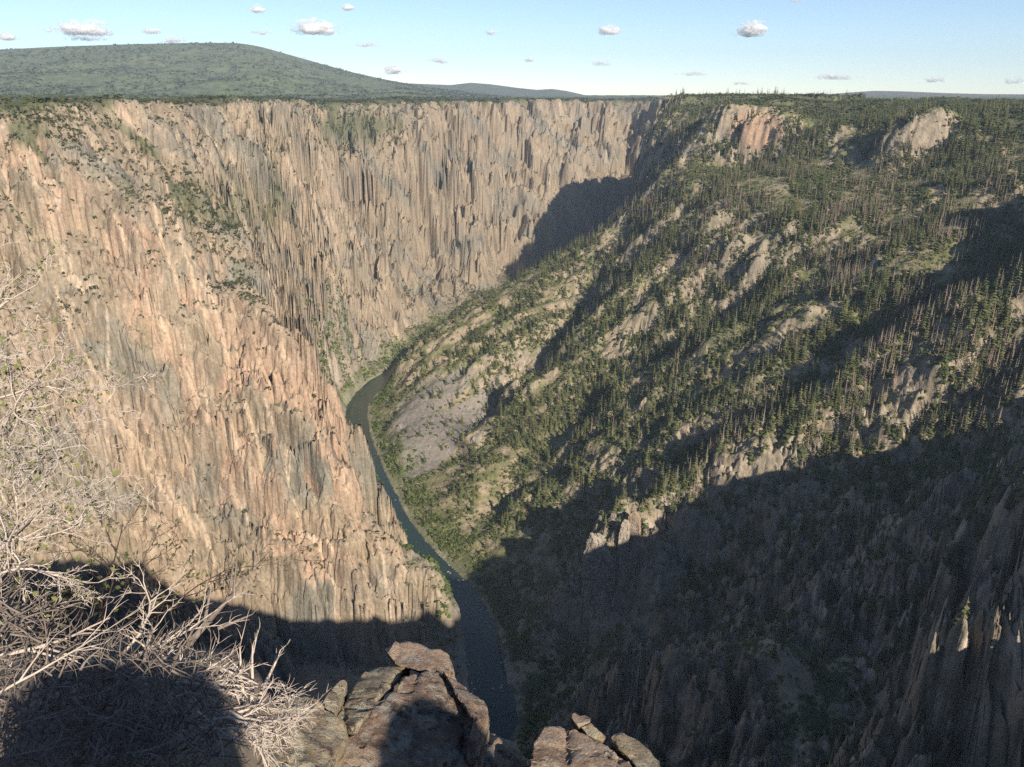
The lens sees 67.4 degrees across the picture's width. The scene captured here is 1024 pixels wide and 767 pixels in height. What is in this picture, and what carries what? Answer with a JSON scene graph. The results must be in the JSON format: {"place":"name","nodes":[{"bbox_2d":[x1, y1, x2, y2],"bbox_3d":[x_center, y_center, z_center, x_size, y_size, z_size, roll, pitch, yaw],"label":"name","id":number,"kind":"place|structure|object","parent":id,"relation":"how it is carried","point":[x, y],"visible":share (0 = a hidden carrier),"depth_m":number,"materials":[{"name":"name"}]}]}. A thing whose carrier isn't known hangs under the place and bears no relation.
{"place":"outdoors","nodes":[
{"label":"outdoors","id":0,"kind":"place"},
{"bbox_2d":[0,43,509,98],"bbox_3d":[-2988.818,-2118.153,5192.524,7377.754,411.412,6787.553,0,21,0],"label":"mesa hill","id":1,"kind":"structure","parent":0,"point":[212,88],"depth_m":4575.82,"materials":[{"name":"green plant"}]},
{"bbox_2d":[0,42,537,98],"bbox_3d":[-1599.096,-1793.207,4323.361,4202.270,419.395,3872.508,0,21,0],"label":"mesa woodland","id":2,"kind":"object","parent":1,"relation":"on","point":[457,95],"visible":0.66,"depth_m":4284.07,"materials":[{"name":"green plant"}]},
{"bbox_2d":[345,359,517,739],"bbox_3d":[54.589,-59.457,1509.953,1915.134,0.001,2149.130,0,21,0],"label":"river","id":3,"kind":"structure","parent":0,"point":[485,668],"depth_m":741.91,"materials":[{"name":"liquid"}]},
{"bbox_2d":[408,83,584,95],"bbox_3d":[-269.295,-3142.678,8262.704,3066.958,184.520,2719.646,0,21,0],"label":"distant hill","id":4,"kind":"structure","parent":0,"point":[491,89],"depth_m":8334.76,"materials":[{"name":"soil"}]},
{"bbox_2d":[0,94,1023,766],"bbox_3d":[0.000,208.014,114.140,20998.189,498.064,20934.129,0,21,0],"label":"terrain","id":5,"kind":"structure","parent":0,"point":[350,612],"depth_m":705.63,"materials":[{"name":"stone"}]},
{"bbox_2d":[0,233,167,688],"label":"dead shrub","id":6,"kind":"object","parent":5,"relation":"on","point":[5,536],"visible":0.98,"depth_m":2.30,"materials":[{"name":"beige plant"}]},
{"bbox_2d":[0,571,171,692],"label":"dead stick","id":7,"kind":"object","parent":5,"relation":"on","point":[32,649],"visible":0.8,"depth_m":2.02,"materials":[{"name":"beige wood"}]},
{"bbox_2d":[0,543,269,766],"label":"dry twigs","id":8,"kind":"object","parent":5,"relation":"on","point":[147,725],"visible":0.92,"depth_m":2.07,"materials":[{"name":"beige wood"}]},
{"bbox_2d":[0,461,332,689],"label":"shrub","id":9,"kind":"object","parent":5,"relation":"on","point":[103,588],"visible":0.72,"depth_m":2.82,"materials":[{"name":"beige plant"}]},
{"bbox_2d":[68,559,299,759],"bbox_3d":[-1.057,0.834,2.384,0.766,0.637,0.355,0,21,0],"label":"fallen branch","id":10,"kind":"object","parent":5,"relation":"on","point":[172,638],"visible":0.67,"depth_m":2.37,"materials":[{"name":"grey wood"}]},
{"bbox_2d":[221,609,289,708],"bbox_3d":[-0.823,0.903,2.487,0.183,0.306,0.157,13,24,30],"label":"dead stick","id":11,"kind":"object","parent":10,"relation":"attached to","point":[252,691],"visible":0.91,"depth_m":2.50,"materials":[{"name":"grey wood"}]},
{"bbox_2d":[181,553,258,654],"bbox_3d":[-0.997,0.738,2.599,0.286,0.316,0.051,-11,23,-27],"label":"dead stick","id":12,"kind":"object","parent":5,"relation":"on","point":[229,597],"visible":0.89,"depth_m":2.59,"materials":[{"name":"beige wood"}]},
{"bbox_2d":[196,676,334,766],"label":"dead shrub","id":13,"kind":"object","parent":5,"relation":"on","point":[249,727],"visible":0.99,"depth_m":2.24,"materials":[{"name":"grey wood"}]},
{"bbox_2d":[256,695,348,766],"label":"boulder","id":14,"kind":"object","parent":5,"relation":"on","point":[324,742],"visible":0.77,"depth_m":3.17,"materials":[{"name":"stone"}]},
{"bbox_2d":[0,95,660,695],"bbox_3d":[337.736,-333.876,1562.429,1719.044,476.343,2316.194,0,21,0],"label":"cliff scrub","id":15,"kind":"object","parent":5,"relation":"on","point":[166,209],"visible":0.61,"depth_m":813.80,"materials":[{"name":"green plant"}]},
{"bbox_2d":[341,671,488,766],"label":"boulder","id":16,"kind":"object","parent":5,"relation":"on","point":[419,720],"visible":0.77,"depth_m":3.56,"materials":[{"name":"stone"}]},
{"bbox_2d":[337,666,410,736],"bbox_3d":[-0.733,1.716,3.948,0.253,0.724,0.844,4,21,10],"label":"boulder","id":17,"kind":"object","parent":16,"relation":"on","point":[371,689],"visible":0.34,"depth_m":3.77,"materials":[{"name":"stone"}]},
{"bbox_2d":[324,680,346,716],"bbox_3d":[-0.865,1.616,3.745,0.122,0.410,0.412,0,21,0],"label":"boulder","id":18,"kind":"object","parent":17,"relation":"on","point":[337,693],"visible":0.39,"depth_m":3.63,"materials":[{"name":"stone"}]},
{"bbox_2d":[385,641,456,680],"bbox_3d":[-0.526,1.562,4.296,0.356,0.343,0.638,-5,21,-13],"label":"boulder","id":19,"kind":"object","parent":16,"relation":"on","point":[418,658],"visible":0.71,"depth_m":4.11,"materials":[{"name":"stone"}]},
{"bbox_2d":[443,671,489,766],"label":"boulder","id":20,"kind":"object","parent":16,"relation":"on","point":[475,708],"visible":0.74,"depth_m":3.62,"materials":[{"name":"stone"}]},
{"bbox_2d":[299,247,546,648],"bbox_3d":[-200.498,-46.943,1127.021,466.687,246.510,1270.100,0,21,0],"label":"riverside willows","id":21,"kind":"object","parent":5,"relation":"on","point":[436,568],"visible":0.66,"depth_m":1023.75,"materials":[{"name":"green plant"}]},
{"bbox_2d":[483,733,527,766],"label":"boulder","id":22,"kind":"object","parent":5,"relation":"on","point":[502,752],"visible":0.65,"depth_m":4.07,"materials":[{"name":"grey stone"}]},
{"bbox_2d":[508,491,513,508],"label":"conifer tree","id":23,"kind":"object","parent":5,"relation":"on","point":[511,504],"visible":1,"depth_m":877.18,"materials":[{"name":"green plant"}]},
{"bbox_2d":[0,87,1023,652],"bbox_3d":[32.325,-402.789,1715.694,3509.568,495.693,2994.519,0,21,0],"label":"forest trees","id":24,"kind":"object","parent":5,"relation":"on","point":[914,237],"visible":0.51,"depth_m":983.91,"materials":[{"name":"green plant"}]},
{"bbox_2d":[0,92,1023,137],"bbox_3d":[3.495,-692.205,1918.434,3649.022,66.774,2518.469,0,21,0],"label":"plateau woodland","id":25,"kind":"object","parent":5,"relation":"on","point":[76,99],"visible":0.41,"depth_m":1396.58,"materials":[{"name":"green plant"}]},
{"bbox_2d":[531,501,538,515],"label":"conifer tree","id":26,"kind":"object","parent":5,"relation":"on","point":[535,510],"visible":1,"depth_m":856.82,"materials":[{"name":"green plant"}]},
{"bbox_2d":[527,726,631,766],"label":"boulder","id":27,"kind":"object","parent":5,"relation":"on","point":[556,746],"visible":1,"depth_m":3.87,"materials":[{"name":"stone"}]},
{"bbox_2d":[570,713,590,732],"bbox_3d":[0.376,1.885,4.246,0.116,0.217,0.221,0,21,0],"label":"boulder","id":28,"kind":"object","parent":27,"relation":"on","point":[578,722],"visible":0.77,"depth_m":4.15,"materials":[{"name":"stone"}]},
{"bbox_2d":[582,723,604,743],"bbox_3d":[0.435,1.932,4.149,0.126,0.249,0.215,0,21,0],"label":"boulder","id":29,"kind":"object","parent":27,"relation":"on","point":[591,731],"visible":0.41,"depth_m":4.05,"materials":[{"name":"beige stone"}]},
{"bbox_2d":[610,733,659,766],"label":"boulder","id":30,"kind":"object","parent":27,"relation":"on","point":[633,752],"visible":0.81,"depth_m":3.90,"materials":[{"name":"beige stone"}]},
{"bbox_2d":[580,464,585,482],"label":"conifer tree","id":31,"kind":"object","parent":5,"relation":"on","point":[582,478],"visible":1,"depth_m":854.18,"materials":[{"name":"green plant"}]},
{"bbox_2d":[580,533,616,600],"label":"rock outcrop","id":32,"kind":"object","parent":5,"relation":"on","point":[599,569],"visible":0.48,"depth_m":682.78,"materials":[{"name":"beige stone"}]},
{"bbox_2d":[607,513,617,530],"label":"rock outcrop","id":33,"kind":"object","parent":5,"relation":"on","point":[614,521],"visible":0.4,"depth_m":695.61,"materials":[{"name":"beige stone"}]},
{"bbox_2d":[618,519,629,566],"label":"rock outcrop","id":34,"kind":"object","parent":5,"relation":"on","point":[623,543],"visible":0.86,"depth_m":683.14,"materials":[{"name":"beige stone"}]},
{"bbox_2d":[628,510,640,548],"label":"rock outcrop","id":35,"kind":"object","parent":5,"relation":"on","point":[634,518],"visible":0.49,"depth_m":683.12,"materials":[{"name":"stone"}]},
{"bbox_2d":[667,494,677,514],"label":"conifer tree","id":36,"kind":"object","parent":5,"relation":"on","point":[671,510],"visible":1,"depth_m":694.91,"materials":[{"name":"green plant"}]},
{"bbox_2d":[671,589,676,609],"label":"conifer tree","id":37,"kind":"object","parent":5,"relation":"on","point":[673,606],"visible":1,"depth_m":642.79,"materials":[{"name":"green plant"}]},
{"bbox_2d":[689,589,698,612],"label":"conifer tree","id":38,"kind":"object","parent":5,"relation":"on","point":[693,607],"visible":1,"depth_m":637.19,"materials":[{"name":"green plant"}]},
{"bbox_2d":[692,452,698,470],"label":"conifer tree","id":39,"kind":"object","parent":5,"relation":"on","point":[695,465],"visible":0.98,"depth_m":716.25,"materials":[{"name":"green plant"}]},
{"bbox_2d":[371,92,1023,766],"bbox_3d":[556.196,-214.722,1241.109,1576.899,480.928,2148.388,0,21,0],"label":"oak scrub","id":40,"kind":"object","parent":5,"relation":"on","point":[747,642],"visible":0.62,"depth_m":878.37,"materials":[{"name":"green plant"}]},
{"bbox_2d":[698,557,705,574],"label":"conifer tree","id":41,"kind":"object","parent":5,"relation":"on","point":[702,569],"visible":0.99,"depth_m":684.36,"materials":[{"name":"green plant"}]},
{"bbox_2d":[714,433,722,452],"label":"conifer tree","id":42,"kind":"object","parent":5,"relation":"on","point":[718,449],"visible":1,"depth_m":704.34,"materials":[{"name":"green plant"}]},
{"bbox_2d":[734,567,740,586],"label":"conifer tree","id":43,"kind":"object","parent":5,"relation":"on","point":[737,577],"visible":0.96,"depth_m":640.10,"materials":[{"name":"green plant"}]},
{"bbox_2d":[745,416,752,435],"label":"conifer tree","id":44,"kind":"object","parent":5,"relation":"on","point":[750,430],"visible":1,"depth_m":700.42,"materials":[{"name":"green plant"}]},
{"bbox_2d":[746,606,753,625],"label":"conifer tree","id":45,"kind":"object","parent":5,"relation":"on","point":[749,621],"visible":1,"depth_m":522.38,"materials":[{"name":"green plant"}]},
{"bbox_2d":[755,506,761,520],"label":"conifer tree","id":46,"kind":"object","parent":5,"relation":"on","point":[759,515],"visible":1,"depth_m":664.01,"materials":[{"name":"green plant"}]},
{"bbox_2d":[759,523,764,542],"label":"conifer tree","id":47,"kind":"object","parent":5,"relation":"on","point":[761,538],"visible":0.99,"depth_m":655.63,"materials":[{"name":"green plant"}]},
{"bbox_2d":[769,411,774,431],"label":"conifer tree","id":48,"kind":"object","parent":5,"relation":"on","point":[771,428],"visible":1,"depth_m":696.06,"materials":[{"name":"green plant"}]},
{"bbox_2d":[770,636,776,658],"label":"conifer tree","id":49,"kind":"object","parent":5,"relation":"on","point":[773,654],"visible":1,"depth_m":448.56,"materials":[{"name":"green plant"}]},
{"bbox_2d":[777,510,783,526],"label":"conifer tree","id":50,"kind":"object","parent":5,"relation":"on","point":[780,524],"visible":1,"depth_m":645.51,"materials":[{"name":"green plant"}]},
{"bbox_2d":[778,541,784,558],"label":"conifer tree","id":51,"kind":"object","parent":5,"relation":"on","point":[781,554],"visible":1,"depth_m":595.35,"materials":[{"name":"green plant"}]},
{"bbox_2d":[540,89,1023,638],"bbox_3d":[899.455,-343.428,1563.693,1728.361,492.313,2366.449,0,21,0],"label":"dead forest trees","id":52,"kind":"object","parent":5,"relation":"on","point":[876,199],"visible":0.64,"depth_m":921.78,"materials":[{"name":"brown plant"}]},
{"bbox_2d":[783,523,791,544],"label":"conifer tree","id":53,"kind":"object","parent":5,"relation":"on","point":[787,540],"visible":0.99,"depth_m":628.70,"materials":[{"name":"green plant"}]},
{"bbox_2d":[783,416,792,438],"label":"conifer tree","id":54,"kind":"object","parent":5,"relation":"on","point":[787,432],"visible":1,"depth_m":685.65,"materials":[{"name":"green plant"}]},
{"bbox_2d":[786,395,796,411],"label":"conifer tree","id":55,"kind":"object","parent":5,"relation":"on","point":[793,406],"visible":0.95,"depth_m":701.17,"materials":[{"name":"green plant"}]},
{"bbox_2d":[798,439,806,458],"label":"conifer tree","id":56,"kind":"object","parent":5,"relation":"on","point":[802,450],"visible":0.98,"depth_m":676.00,"materials":[{"name":"green plant"}]},
{"bbox_2d":[807,398,814,420],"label":"conifer tree","id":57,"kind":"object","parent":5,"relation":"on","point":[810,417],"visible":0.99,"depth_m":684.40,"materials":[{"name":"green plant"}]},
{"bbox_2d":[817,463,825,483],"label":"conifer tree","id":58,"kind":"object","parent":5,"relation":"on","point":[821,480],"visible":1,"depth_m":643.93,"materials":[{"name":"green plant"}]},
{"bbox_2d":[821,437,827,456],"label":"conifer tree","id":59,"kind":"object","parent":5,"relation":"on","point":[824,453],"visible":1,"depth_m":668.93,"materials":[{"name":"green plant"}]},
{"bbox_2d":[825,425,832,443],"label":"conifer tree","id":60,"kind":"object","parent":5,"relation":"on","point":[828,436],"visible":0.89,"depth_m":675.79,"materials":[{"name":"green plant"}]},
{"bbox_2d":[827,322,835,342],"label":"conifer tree","id":61,"kind":"object","parent":5,"relation":"on","point":[831,337],"visible":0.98,"depth_m":798.45,"materials":[{"name":"green plant"}]},
{"bbox_2d":[830,460,837,477],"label":"conifer tree","id":62,"kind":"object","parent":5,"relation":"on","point":[835,472],"visible":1,"depth_m":641.05,"materials":[{"name":"green plant"}]},
{"bbox_2d":[831,426,838,446],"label":"conifer tree","id":63,"kind":"object","parent":5,"relation":"on","point":[836,441],"visible":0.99,"depth_m":669.77,"materials":[{"name":"green plant"}]},
{"bbox_2d":[837,503,844,520],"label":"conifer tree","id":64,"kind":"object","parent":5,"relation":"on","point":[841,516],"visible":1,"depth_m":600.44,"materials":[{"name":"green plant"}]},
{"bbox_2d":[844,438,852,457],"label":"conifer tree","id":65,"kind":"object","parent":5,"relation":"on","point":[848,454],"visible":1,"depth_m":646.97,"materials":[{"name":"green plant"}]},
{"bbox_2d":[858,518,868,545],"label":"conifer tree","id":66,"kind":"object","parent":5,"relation":"on","point":[865,538],"visible":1,"depth_m":543.67,"materials":[{"name":"green plant"}]},
{"bbox_2d":[860,383,869,405],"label":"conifer tree","id":67,"kind":"object","parent":5,"relation":"on","point":[863,402],"visible":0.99,"depth_m":681.04,"materials":[{"name":"green plant"}]},
{"bbox_2d":[882,638,887,661],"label":"conifer tree","id":68,"kind":"object","parent":5,"relation":"on","point":[884,656],"visible":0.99,"depth_m":451.50,"materials":[{"name":"green plant"}]},
{"bbox_2d":[882,447,891,467],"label":"conifer tree","id":69,"kind":"object","parent":5,"relation":"on","point":[885,464],"visible":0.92,"depth_m":631.57,"materials":[{"name":"green plant"}]},
{"bbox_2d":[885,615,891,629],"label":"conifer tree","id":70,"kind":"object","parent":5,"relation":"on","point":[888,626],"visible":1,"depth_m":472.63,"materials":[{"name":"green plant"}]},
{"bbox_2d":[890,416,898,436],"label":"conifer tree","id":71,"kind":"object","parent":5,"relation":"on","point":[894,433],"visible":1,"depth_m":639.66,"materials":[{"name":"green plant"}]},
{"bbox_2d":[893,421,902,440],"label":"conifer tree","id":72,"kind":"object","parent":5,"relation":"on","point":[898,435],"visible":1,"depth_m":637.32,"materials":[{"name":"green plant"}]},
{"bbox_2d":[921,320,930,339],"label":"conifer tree","id":73,"kind":"object","parent":5,"relation":"on","point":[925,336],"visible":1,"depth_m":681.13,"materials":[{"name":"green plant"}]},
{"bbox_2d":[923,411,932,435],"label":"conifer tree","id":74,"kind":"object","parent":5,"relation":"on","point":[928,428],"visible":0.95,"depth_m":631.60,"materials":[{"name":"green plant"}]},
{"bbox_2d":[926,415,935,436],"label":"conifer tree","id":75,"kind":"object","parent":5,"relation":"on","point":[931,431],"visible":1,"depth_m":630.20,"materials":[{"name":"green plant"}]},
{"bbox_2d":[933,517,941,541],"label":"conifer tree","id":76,"kind":"object","parent":5,"relation":"on","point":[936,538],"visible":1,"depth_m":478.19,"materials":[{"name":"green plant"}]},
{"bbox_2d":[938,406,945,427],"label":"conifer tree","id":77,"kind":"object","parent":5,"relation":"on","point":[941,419],"visible":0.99,"depth_m":632.36,"materials":[{"name":"green plant"}]},
{"bbox_2d":[940,340,950,363],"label":"conifer tree","id":78,"kind":"object","parent":5,"relation":"on","point":[945,361],"visible":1,"depth_m":644.43,"materials":[{"name":"green plant"}]},
{"bbox_2d":[942,542,956,567],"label":"conifer tree","id":79,"kind":"object","parent":5,"relation":"on","point":[949,562],"visible":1,"depth_m":452.59,"materials":[{"name":"green plant"}]},
{"bbox_2d":[948,314,955,334],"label":"conifer tree","id":80,"kind":"object","parent":5,"relation":"on","point":[952,328],"visible":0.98,"depth_m":663.71,"materials":[{"name":"green plant"}]},
{"bbox_2d":[949,414,957,433],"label":"conifer tree","id":81,"kind":"object","parent":5,"relation":"on","point":[953,424],"visible":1,"depth_m":619.06,"materials":[{"name":"green plant"}]},
{"bbox_2d":[951,434,960,456],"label":"conifer tree","id":82,"kind":"object","parent":5,"relation":"on","point":[955,452],"visible":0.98,"depth_m":607.30,"materials":[{"name":"green plant"}]},
{"bbox_2d":[952,337,959,356],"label":"conifer tree","id":83,"kind":"object","parent":5,"relation":"on","point":[955,354],"visible":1,"depth_m":643.33,"materials":[{"name":"green plant"}]},
{"bbox_2d":[956,363,964,384],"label":"conifer tree","id":84,"kind":"object","parent":5,"relation":"on","point":[959,380],"visible":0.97,"depth_m":638.27,"materials":[{"name":"green plant"}]},
{"bbox_2d":[957,413,968,434],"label":"conifer tree","id":85,"kind":"object","parent":5,"relation":"on","point":[961,431],"visible":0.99,"depth_m":612.15,"materials":[{"name":"green plant"}]},
{"bbox_2d":[970,402,977,420],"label":"conifer tree","id":86,"kind":"object","parent":5,"relation":"on","point":[974,417],"visible":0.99,"depth_m":613.65,"materials":[{"name":"green plant"}]},
{"bbox_2d":[969,328,979,352],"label":"conifer tree","id":87,"kind":"object","parent":5,"relation":"on","point":[973,348],"visible":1,"depth_m":641.37,"materials":[{"name":"green plant"}]},
{"bbox_2d":[970,292,978,313],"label":"conifer tree","id":88,"kind":"object","parent":5,"relation":"on","point":[975,310],"visible":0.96,"depth_m":657.65,"materials":[{"name":"green plant"}]},
{"bbox_2d":[974,514,985,539],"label":"conifer tree","id":89,"kind":"object","parent":5,"relation":"on","point":[980,533],"visible":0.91,"depth_m":452.95,"materials":[{"name":"green plant"}]},
{"bbox_2d":[976,407,986,431],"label":"conifer tree","id":90,"kind":"object","parent":5,"relation":"on","point":[982,424],"visible":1,"depth_m":602.75,"materials":[{"name":"green plant"}]},
{"bbox_2d":[978,273,988,294],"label":"conifer tree","id":91,"kind":"object","parent":5,"relation":"on","point":[982,290],"visible":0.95,"depth_m":680.28,"materials":[{"name":"green plant"}]},
{"bbox_2d":[981,293,988,317],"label":"conifer tree","id":92,"kind":"object","parent":5,"relation":"on","point":[984,313],"visible":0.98,"depth_m":653.39,"materials":[{"name":"green plant"}]},
{"bbox_2d":[985,297,992,320],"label":"conifer tree","id":93,"kind":"object","parent":5,"relation":"on","point":[987,313],"visible":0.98,"depth_m":651.76,"materials":[{"name":"green plant"}]},
{"bbox_2d":[984,464,997,490],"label":"conifer tree","id":94,"kind":"object","parent":5,"relation":"on","point":[991,479],"visible":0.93,"depth_m":457.54,"materials":[{"name":"green plant"}]},
{"bbox_2d":[987,331,997,350],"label":"conifer tree","id":95,"kind":"object","parent":5,"relation":"on","point":[993,347],"visible":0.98,"depth_m":640.53,"materials":[{"name":"green plant"}]},
{"bbox_2d":[988,282,997,305],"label":"conifer tree","id":96,"kind":"object","parent":5,"relation":"on","point":[993,301],"visible":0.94,"depth_m":655.46,"materials":[{"name":"green plant"}]},
{"bbox_2d":[990,458,1001,488],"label":"conifer tree","id":97,"kind":"object","parent":5,"relation":"on","point":[995,482],"visible":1,"depth_m":453.68,"materials":[{"name":"green plant"}]},
{"bbox_2d":[996,335,1006,359],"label":"conifer tree","id":98,"kind":"object","parent":5,"relation":"on","point":[1000,355],"visible":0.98,"depth_m":633.86,"materials":[{"name":"green plant"}]},
{"bbox_2d":[1000,305,1009,327],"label":"conifer tree","id":99,"kind":"object","parent":5,"relation":"on","point":[1004,323],"visible":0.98,"depth_m":645.20,"materials":[{"name":"green plant"}]},
{"bbox_2d":[1000,383,1013,406],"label":"conifer tree","id":100,"kind":"object","parent":5,"relation":"on","point":[1004,402],"visible":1,"depth_m":594.35,"materials":[{"name":"green plant"}]},
{"bbox_2d":[1004,482,1013,510],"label":"conifer tree","id":101,"kind":"object","parent":5,"relation":"on","point":[1007,505],"visible":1,"depth_m":425.74,"materials":[{"name":"green plant"}]},
{"bbox_2d":[1013,260,1022,284],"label":"conifer tree","id":102,"kind":"object","parent":5,"relation":"on","point":[1018,277],"visible":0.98,"depth_m":667.60,"materials":[{"name":"green plant"}]},
{"bbox_2d":[0,0,1023,94],"label":"sky","id":103,"kind":"structure","parent":0,"point":[585,47],"materials":[{"name":"blue"}]},
{"bbox_2d":[838,91,1023,96],"bbox_3d":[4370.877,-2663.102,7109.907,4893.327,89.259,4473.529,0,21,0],"label":"distant hill","id":104,"kind":"structure","parent":0,"point":[887,93],"depth_m":7145.04,"materials":[{"name":"soil"}]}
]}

